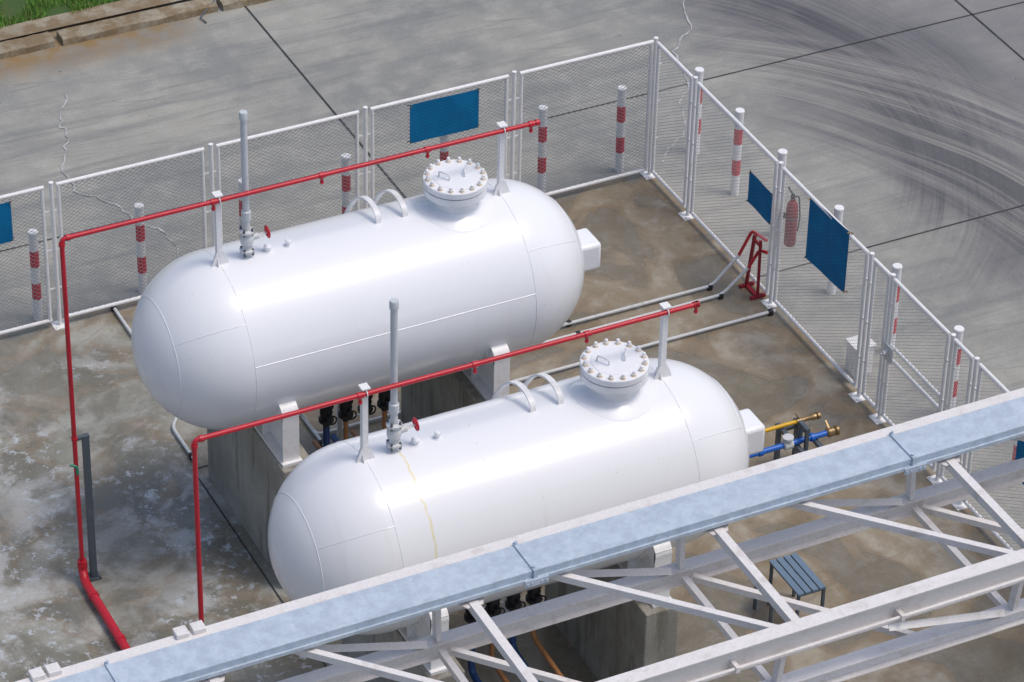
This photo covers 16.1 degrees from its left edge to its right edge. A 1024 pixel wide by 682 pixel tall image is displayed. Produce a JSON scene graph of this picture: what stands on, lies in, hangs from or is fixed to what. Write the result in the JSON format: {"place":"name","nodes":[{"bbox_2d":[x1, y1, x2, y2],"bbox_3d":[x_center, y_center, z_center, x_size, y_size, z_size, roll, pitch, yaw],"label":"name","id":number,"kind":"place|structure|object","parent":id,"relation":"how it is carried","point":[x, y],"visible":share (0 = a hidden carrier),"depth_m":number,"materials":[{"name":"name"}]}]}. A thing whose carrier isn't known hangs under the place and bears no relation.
{"place":"outdoors","nodes":[
{"label":"outdoors","id":0,"kind":"place"},
{"bbox_2d":[0,0,119,27],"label":"verge","id":1,"kind":"structure","parent":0,"point":[11,8],"depth_m":49.37,"materials":[{"name":"green plant"}]},
{"bbox_2d":[0,0,179,39],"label":"pavement","id":2,"kind":"structure","parent":0,"point":[65,19],"depth_m":49.18,"materials":[{"name":"concrete"}]},
{"bbox_2d":[0,0,1023,550],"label":"ground","id":3,"kind":"structure","parent":0,"point":[902,134],"depth_m":47.37,"materials":[{"name":"concrete"}]},
{"bbox_2d":[0,32,54,58],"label":"kerb stone","id":4,"kind":"object","parent":3,"relation":"on","point":[25,45],"visible":1,"depth_m":48.49,"materials":[{"name":"concrete"}]},
{"bbox_2d":[28,229,42,320],"bbox_3d":[-5.681,-0.786,43.130,0.122,1.255,0.122,15,37,18],"label":"bollard","id":5,"kind":"object","parent":3,"relation":"on","point":[35,276],"visible":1,"depth_m":43.07,"materials":[{"name":"metal"}]},
{"bbox_2d":[59,95,178,256],"bbox_3d":[-5.132,-1.923,45.802,0.802,0.001,4.704,-15,39,-22],"label":"road crack","id":6,"kind":"object","parent":3,"relation":"on","point":[64,156],"visible":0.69,"depth_m":46.02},
{"bbox_2d":[57,0,217,45],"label":"kerb stone","id":7,"kind":"object","parent":3,"relation":"on","point":[128,23],"visible":1,"depth_m":49.05,"materials":[{"name":"concrete"}]},
{"bbox_2d":[134,202,146,293],"bbox_3d":[-4.473,-1.114,43.629,0.122,1.255,0.122,24,41,29],"label":"bollard","id":8,"kind":"object","parent":3,"relation":"on","point":[139,261],"visible":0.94,"depth_m":43.58,"materials":[{"name":"metal"}]},
{"bbox_2d":[200,0,214,22],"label":"steel rod","id":9,"kind":"object","parent":3,"relation":"on","point":[204,12],"visible":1,"depth_m":49.31,"materials":[{"name":"grey metal"}]},
{"bbox_2d":[238,178,242,226],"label":"bollard","id":10,"kind":"object","parent":3,"relation":"on","point":[240,201],"visible":0.27,"depth_m":43.88,"materials":[{"name":"metal"}]},
{"bbox_2d":[216,0,271,10],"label":"kerb stone","id":11,"kind":"object","parent":3,"relation":"on","point":[225,5],"visible":1,"depth_m":49.53,"materials":[{"name":"concrete"}]},
{"bbox_2d":[245,6,406,197],"bbox_3d":[-2.358,-3.030,47.448,0.026,0.001,5.980,-15,39,-22],"label":"road joint","id":12,"kind":"object","parent":3,"relation":"on","point":[308,81],"visible":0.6,"depth_m":47.94,"materials":[{"name":"black asphalt"}]},
{"bbox_2d":[341,153,350,213],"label":"bollard","id":13,"kind":"object","parent":3,"relation":"on","point":[346,181],"visible":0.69,"depth_m":44.43,"materials":[{"name":"metal"}]},
{"bbox_2d":[440,135,448,160],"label":"bollard","id":14,"kind":"object","parent":3,"relation":"on","point":[446,148],"visible":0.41,"depth_m":44.84,"materials":[{"name":"white metal"}]},
{"bbox_2d":[0,1,1023,251],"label":"road joint","id":15,"kind":"object","parent":3,"relation":"on","point":[614,101],"visible":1,"depth_m":48.32,"materials":[{"name":"black asphalt"}]},
{"bbox_2d":[537,105,547,192],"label":"bollard","id":16,"kind":"object","parent":3,"relation":"on","point":[542,149],"visible":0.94,"depth_m":45.55,"materials":[{"name":"metal"}]},
{"bbox_2d":[615,85,626,172],"bbox_3d":[1.382,-2.694,46.035,0.122,1.255,0.122,18,39,23],"label":"bollard","id":17,"kind":"object","parent":3,"relation":"on","point":[620,138],"visible":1,"depth_m":45.98,"materials":[{"name":"metal"}]},
{"bbox_2d":[661,0,691,161],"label":"road crack","id":18,"kind":"object","parent":3,"relation":"on","point":[678,46],"visible":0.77,"depth_m":48.70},
{"bbox_2d":[695,67,703,153],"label":"bollard","id":19,"kind":"object","parent":3,"relation":"on","point":[699,71],"visible":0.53,"depth_m":46.14,"materials":[{"name":"white metal"}]},
{"bbox_2d":[730,108,744,195],"bbox_3d":[2.841,-2.385,45.651,0.122,1.255,0.122,-4,36,-7],"label":"bollard","id":20,"kind":"object","parent":3,"relation":"on","point":[739,114],"visible":0.75,"depth_m":45.59,"materials":[{"name":"metal"}]},
{"bbox_2d":[773,149,787,235],"bbox_3d":[3.317,-1.829,44.888,0.122,1.255,0.122,23,41,27],"label":"bollard","id":21,"kind":"object","parent":3,"relation":"on","point":[782,154],"visible":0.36,"depth_m":44.53,"materials":[{"name":"metal"}]},
{"bbox_2d":[827,205,843,294],"bbox_3d":[3.922,-1.102,43.891,0.122,1.255,0.122,-16,40,-23],"label":"bollard","id":22,"kind":"object","parent":3,"relation":"on","point":[838,211],"visible":0.41,"depth_m":43.55,"materials":[{"name":"white metal"}]},
{"bbox_2d":[845,335,876,380],"bbox_3d":[4.099,0.214,42.691,0.280,0.515,0.260,-15,39,-22],"label":"junction box","id":23,"kind":"object","parent":3,"relation":"on","point":[853,354],"visible":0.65,"depth_m":42.60,"materials":[{"name":"white paint"}]},
{"bbox_2d":[762,205,1023,275],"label":"road joint","id":24,"kind":"object","parent":3,"relation":"on","point":[917,233],"depth_m":45.38,"materials":[{"name":"black asphalt"}]},
{"bbox_2d":[892,263,902,353],"bbox_3d":[4.523,-0.376,42.895,0.122,1.255,0.122,28,43,32],"label":"bollard","id":25,"kind":"object","parent":3,"relation":"on","point":[897,269],"visible":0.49,"depth_m":42.59,"materials":[{"name":"white metal"}]},
{"bbox_2d":[951,325,963,408],"bbox_3d":[5.122,0.359,41.885,0.122,1.255,0.122,6,36,7],"label":"bollard","id":26,"kind":"object","parent":3,"relation":"on","point":[958,330],"visible":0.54,"depth_m":41.70,"materials":[{"name":"white metal"}]},
{"bbox_2d":[955,0,1023,59],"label":"road joint","id":27,"kind":"object","parent":3,"relation":"on","point":[990,30],"depth_m":49.44,"materials":[{"name":"black asphalt"}]},
{"bbox_2d":[1012,440,1016,460],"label":"bollard","id":28,"kind":"object","parent":3,"relation":"on","point":[1014,447],"visible":0.09,"depth_m":40.97,"materials":[{"name":"metal"}]},
{"bbox_2d":[0,171,1023,681],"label":"pavement","id":29,"kind":"structure","parent":0,"point":[768,371],"depth_m":40.79,"materials":[{"name":"concrete"}]},
{"bbox_2d":[45,181,64,330],"bbox_3d":[-5.399,-1.022,42.781,0.200,2.046,0.180,-15,39,-22],"label":"fence post","id":30,"kind":"object","parent":29,"relation":"on","point":[58,324],"visible":0.88,"depth_m":42.81,"materials":[{"name":"white metal"}]},
{"bbox_2d":[0,185,52,334],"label":"fence","id":31,"kind":"object","parent":30,"relation":"attached to","point":[45,255],"visible":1,"depth_m":42.69,"materials":[{"name":"white metal"}]},
{"bbox_2d":[0,201,14,243],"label":"notice board","id":32,"kind":"object","parent":31,"relation":"attached to","point":[6,232],"visible":1,"depth_m":42.19,"materials":[{"name":"blue metal"}]},
{"bbox_2d":[55,147,206,317],"bbox_3d":[-4.509,-1.284,43.130,1.856,1.939,0.046,-15,39,-22],"label":"fence","id":33,"kind":"object","parent":30,"relation":"attached to","point":[114,171],"visible":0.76,"depth_m":43.03,"materials":[{"name":"white metal"}]},
{"bbox_2d":[77,433,101,581],"bbox_3d":[-4.581,1.798,38.945,0.210,1.946,0.130,-15,39,-22],"label":"pipe support","id":34,"kind":"object","parent":29,"relation":"on","point":[94,574],"visible":1,"depth_m":38.93,"materials":[{"name":"grey metal"}]},
{"bbox_2d":[111,306,191,459],"bbox_3d":[-4.148,0.461,42.442,0.244,0.075,3.362,-12,38,-18],"label":"conduit pipe","id":35,"kind":"object","parent":29,"relation":"on","point":[116,311],"visible":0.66,"depth_m":41.72,"materials":[{"name":"grey metal"}]},
{"bbox_2d":[205,143,216,245],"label":"fence post","id":36,"kind":"object","parent":29,"relation":"on","point":[211,166],"visible":0.44,"depth_m":43.21,"materials":[{"name":"white metal"}]},
{"bbox_2d":[215,110,358,243],"bbox_3d":[-2.702,-1.771,43.871,1.856,1.939,0.046,-15,39,-22],"label":"fence","id":37,"kind":"object","parent":36,"relation":"attached to","point":[218,146],"visible":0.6,"depth_m":43.67,"materials":[{"name":"white metal"}]},
{"bbox_2d":[192,469,283,602],"bbox_3d":[-3.036,2.173,40.135,0.018,0.001,2.700,-15,39,-22],"label":"pavement joint","id":38,"kind":"object","parent":29,"relation":"on","point":[240,540],"visible":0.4,"depth_m":40.08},
{"bbox_2d":[207,427,308,570],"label":"concrete pier","id":39,"kind":"structure","parent":29,"relation":"on","point":[248,473],"depth_m":39.74,"materials":[{"name":"grey concrete"}]},
{"bbox_2d":[131,110,600,467],"bbox_3d":[-1.515,-0.514,39.218,5.465,5.420,2.162,-15,39,-22],"label":"storage tank","id":40,"kind":"object","parent":39,"relation":"on","point":[463,262],"visible":0.94,"depth_m":38.38,"materials":[{"name":"white metal"}]},
{"bbox_2d":[58,119,540,650],"bbox_3d":[-1.445,1.055,37.846,5.522,4.501,3.655,-15,39,-22],"label":"sprinkler pipe","id":41,"kind":"object","parent":29,"relation":"on","point":[118,635],"visible":0.99,"depth_m":38.14,"materials":[{"name":"red metal"}]},
{"bbox_2d":[300,414,322,446],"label":"conduit pipe","id":42,"kind":"object","parent":29,"relation":"on","point":[315,433],"visible":0.35,"depth_m":41.65,"materials":[{"name":"grey metal"}]},
{"bbox_2d":[359,106,370,207],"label":"fence post","id":43,"kind":"object","parent":29,"relation":"on","point":[365,141],"visible":0.52,"depth_m":44.01,"materials":[{"name":"white metal"}]},
{"bbox_2d":[341,629,464,681],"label":"concrete pier","id":44,"kind":"structure","parent":29,"relation":"on","point":[397,636],"depth_m":36.73,"materials":[{"name":"grey concrete"}]},
{"bbox_2d":[401,371,485,423],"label":"concrete pier","id":45,"kind":"structure","parent":29,"relation":"on","point":[438,395],"depth_m":40.59,"materials":[{"name":"grey concrete"}]},
{"bbox_2d":[191,300,699,622],"bbox_3d":[0.135,3.033,35.129,5.501,4.501,3.655,-15,39,-22],"label":"sprinkler pipe","id":46,"kind":"object","parent":29,"relation":"on","point":[586,334],"visible":0.94,"depth_m":34.98,"materials":[{"name":"red metal"}]},
{"bbox_2d":[506,70,519,179],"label":"fence post","id":47,"kind":"object","parent":29,"relation":"on","point":[513,135],"visible":0.58,"depth_m":44.82,"materials":[{"name":"white metal"}]},
{"bbox_2d":[370,74,508,204],"bbox_3d":[-0.895,-2.257,44.613,1.856,1.939,0.046,-15,39,-22],"label":"fence","id":48,"kind":"object","parent":47,"relation":"attached to","point":[439,93],"visible":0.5,"depth_m":44.37,"materials":[{"name":"white metal"}]},
{"bbox_2d":[407,88,479,143],"bbox_3d":[-0.830,-2.753,44.273,0.981,0.555,0.058,-15,39,-22],"label":"notice board","id":49,"kind":"object","parent":48,"relation":"attached to","point":[443,116],"visible":1,"depth_m":44.26,"materials":[{"name":"blue metal"}]},
{"bbox_2d":[268,298,764,681],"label":"storage tank","id":50,"kind":"object","parent":29,"relation":"on","point":[617,422],"visible":0.79,"depth_m":35.66,"materials":[{"name":"white metal"}]},
{"bbox_2d":[15,388,1023,681],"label":"steel truss","id":51,"kind":"object","parent":29,"relation":"on","point":[309,626],"visible":1,"depth_m":32.95,"materials":[{"name":"white metal"}]},
{"bbox_2d":[300,308,775,434],"bbox_3d":[0.374,0.255,42.880,6.069,0.075,0.490,-15,39,-22],"label":"conduit pipe","id":52,"kind":"object","parent":29,"relation":"on","point":[770,312],"visible":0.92,"depth_m":43.22,"materials":[{"name":"grey metal"}]},
{"bbox_2d":[544,564,677,680],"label":"concrete pier","id":53,"kind":"structure","parent":29,"relation":"on","point":[619,639],"depth_m":37.44,"materials":[{"name":"grey concrete"}]},
{"bbox_2d":[541,267,748,343],"bbox_3d":[0.424,-0.101,43.126,5.473,0.370,0.060,-15,39,-22],"label":"conduit pipe","id":54,"kind":"object","parent":29,"relation":"on","point":[719,295],"visible":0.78,"depth_m":43.85,"materials":[{"name":"grey metal"}]},
{"bbox_2d":[562,254,739,326],"bbox_3d":[0.308,-0.252,43.283,5.455,0.429,0.078,-15,39,-21],"label":"conduit pipe","id":55,"kind":"object","parent":29,"relation":"on","point":[708,287],"visible":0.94,"depth_m":43.94,"materials":[{"name":"grey metal"}]},
{"bbox_2d":[640,36,661,179],"bbox_3d":[1.778,-2.955,45.726,0.200,2.046,0.180,-15,39,-22],"label":"fence post","id":56,"kind":"object","parent":29,"relation":"on","point":[648,175],"visible":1,"depth_m":45.77,"materials":[{"name":"white metal"}]},
{"bbox_2d":[517,40,653,195],"bbox_3d":[0.912,-2.744,45.354,1.856,1.939,0.046,-15,39,-22],"label":"fence","id":57,"kind":"object","parent":56,"relation":"attached to","point":[585,58],"visible":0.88,"depth_m":45.31,"materials":[{"name":"white metal"}]},
{"bbox_2d":[678,76,697,220],"bbox_3d":[2.233,-2.407,44.975,0.180,2.046,0.200,-15,39,-22],"label":"fence post","id":58,"kind":"object","parent":29,"relation":"on","point":[686,215],"visible":1,"depth_m":45.01,"materials":[{"name":"white metal"}]},
{"bbox_2d":[650,41,693,207],"bbox_3d":[2.003,-2.708,45.339,0.046,1.939,0.906,-15,39,-22],"label":"fence","id":59,"kind":"object","parent":58,"relation":"attached to","point":[655,126],"visible":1,"depth_m":45.33,"materials":[{"name":"white metal"}]},
{"bbox_2d":[689,82,778,294],"bbox_3d":[2.701,-1.869,44.189,0.046,1.939,1.976,-15,39,-22],"label":"fence","id":60,"kind":"object","parent":58,"relation":"attached to","point":[700,86],"visible":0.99,"depth_m":44.22,"materials":[{"name":"white metal"}]},
{"bbox_2d":[746,170,772,223],"bbox_3d":[2.991,-1.725,43.541,0.058,0.440,0.619,-15,39,-22],"label":"notice board","id":61,"kind":"object","parent":60,"relation":"attached to","point":[760,195],"visible":1,"depth_m":43.53,"materials":[{"name":"blue metal"}]},
{"bbox_2d":[738,230,767,299],"bbox_3d":[2.942,-0.956,44.038,0.240,0.796,0.427,-15,39,-22],"label":"hose stand","id":62,"kind":"object","parent":29,"relation":"on","point":[747,284],"visible":1,"depth_m":44.01,"materials":[{"name":"red paint"}]},
{"bbox_2d":[761,161,783,308],"bbox_3d":[3.167,-1.285,43.435,0.180,2.046,0.200,-15,39,-22],"label":"fence post","id":63,"kind":"object","parent":29,"relation":"on","point":[769,303],"visible":1,"depth_m":43.48,"materials":[{"name":"white metal"}]},
{"bbox_2d":[779,187,800,246],"bbox_3d":[3.319,-1.476,43.274,0.207,0.757,0.203,-15,39,-22],"label":"fire extinguisher","id":64,"kind":"object","parent":63,"relation":"attached to","point":[791,224],"visible":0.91,"depth_m":43.23,"materials":[{"name":"red paint"}]},
{"bbox_2d":[772,167,869,387],"bbox_3d":[3.631,-0.751,42.654,0.046,1.939,1.966,-15,39,-22],"label":"fence","id":65,"kind":"object","parent":63,"relation":"attached to","point":[854,383],"visible":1,"depth_m":42.74,"materials":[{"name":"white metal"}]},
{"bbox_2d":[804,198,852,292],"bbox_3d":[3.687,-1.122,42.239,0.058,0.920,0.952,-15,39,-22],"label":"notice board","id":66,"kind":"object","parent":65,"relation":"attached to","point":[827,245],"visible":1,"depth_m":42.23,"materials":[{"name":"blue metal"}]},
{"bbox_2d":[753,553,825,622],"bbox_3d":[2.988,2.759,39.020,0.530,0.591,0.640,-15,39,-22],"label":"step bench","id":67,"kind":"object","parent":29,"relation":"on","point":[795,577],"visible":0.65,"depth_m":38.88,"materials":[{"name":"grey metal"}]},
{"bbox_2d":[773,417,823,460],"bbox_3d":[3.256,1.188,41.042,0.294,0.805,0.620,-15,39,-22],"label":"pipe stand","id":68,"kind":"object","parent":29,"relation":"on","point":[801,427],"visible":0.56,"depth_m":40.99,"materials":[{"name":"grey metal"}]},
{"bbox_2d":[765,411,820,432],"bbox_3d":[2.081,1.193,40.596,3.160,0.165,0.090,-15,39,-22],"label":"gas pipe","id":69,"kind":"object","parent":68,"relation":"on","point":[814,416],"visible":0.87,"depth_m":41.06,"materials":[{"name":"gold metal"}]},
{"bbox_2d":[749,420,839,458],"bbox_3d":[2.151,1.390,40.352,3.410,0.164,0.168,-15,39,-22],"label":"water pipe","id":70,"kind":"object","parent":68,"relation":"on","point":[789,441],"visible":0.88,"depth_m":40.72,"materials":[{"name":"blue metal"}]},
{"bbox_2d":[848,252,874,402],"bbox_3d":[4.093,-0.173,41.909,0.180,2.046,0.200,-15,39,-22],"label":"fence post","id":71,"kind":"object","parent":29,"relation":"on","point":[857,397],"visible":1,"depth_m":41.96,"materials":[{"name":"white metal"}]},
{"bbox_2d":[869,273,895,424],"bbox_3d":[4.300,0.076,41.568,0.180,2.046,0.200,-15,39,-22],"label":"fence post","id":72,"kind":"object","parent":29,"relation":"on","point":[877,418],"visible":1,"depth_m":41.70,"materials":[{"name":"white metal"}]},
{"bbox_2d":[861,258,890,410],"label":"fence","id":73,"kind":"object","parent":72,"relation":"attached to","point":[877,262],"visible":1,"depth_m":41.70,"materials":[{"name":"white metal"}]},
{"bbox_2d":[927,333,955,484],"bbox_3d":[4.868,0.758,40.632,0.180,2.046,0.200,-15,39,-22],"label":"fence post","id":74,"kind":"object","parent":29,"relation":"on","point":[934,479],"visible":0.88,"depth_m":40.45,"materials":[{"name":"white metal"}]},
{"bbox_2d":[880,278,950,471],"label":"fence gate","id":75,"kind":"structure","parent":74,"relation":"attached to","point":[889,349],"depth_m":41.02,"materials":[{"name":"white metal"}]},
{"bbox_2d":[939,338,974,481],"bbox_3d":[4.972,0.859,40.445,0.046,1.939,0.376,-15,39,-22],"label":"fence","id":76,"kind":"object","parent":74,"relation":"attached to","point":[957,342],"visible":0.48,"depth_m":40.11,"materials":[{"name":"metal"}]},
{"bbox_2d":[951,357,979,510],"bbox_3d":[5.083,1.017,40.276,0.180,2.046,0.200,-15,39,-22],"label":"fence post","id":77,"kind":"object","parent":29,"relation":"on","point":[959,505],"visible":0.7,"depth_m":39.98,"materials":[{"name":"white metal"}]},
{"bbox_2d":[962,363,1023,550],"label":"fence","id":78,"kind":"object","parent":77,"relation":"attached to","point":[982,367],"visible":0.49,"depth_m":39.84,"materials":[{"name":"white metal"}]},
{"bbox_2d":[1015,440,1023,484],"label":"notice board","id":79,"kind":"object","parent":78,"relation":"attached to","point":[1020,450],"visible":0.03,"depth_m":39.28,"materials":[{"name":"blue metal"}]}
]}

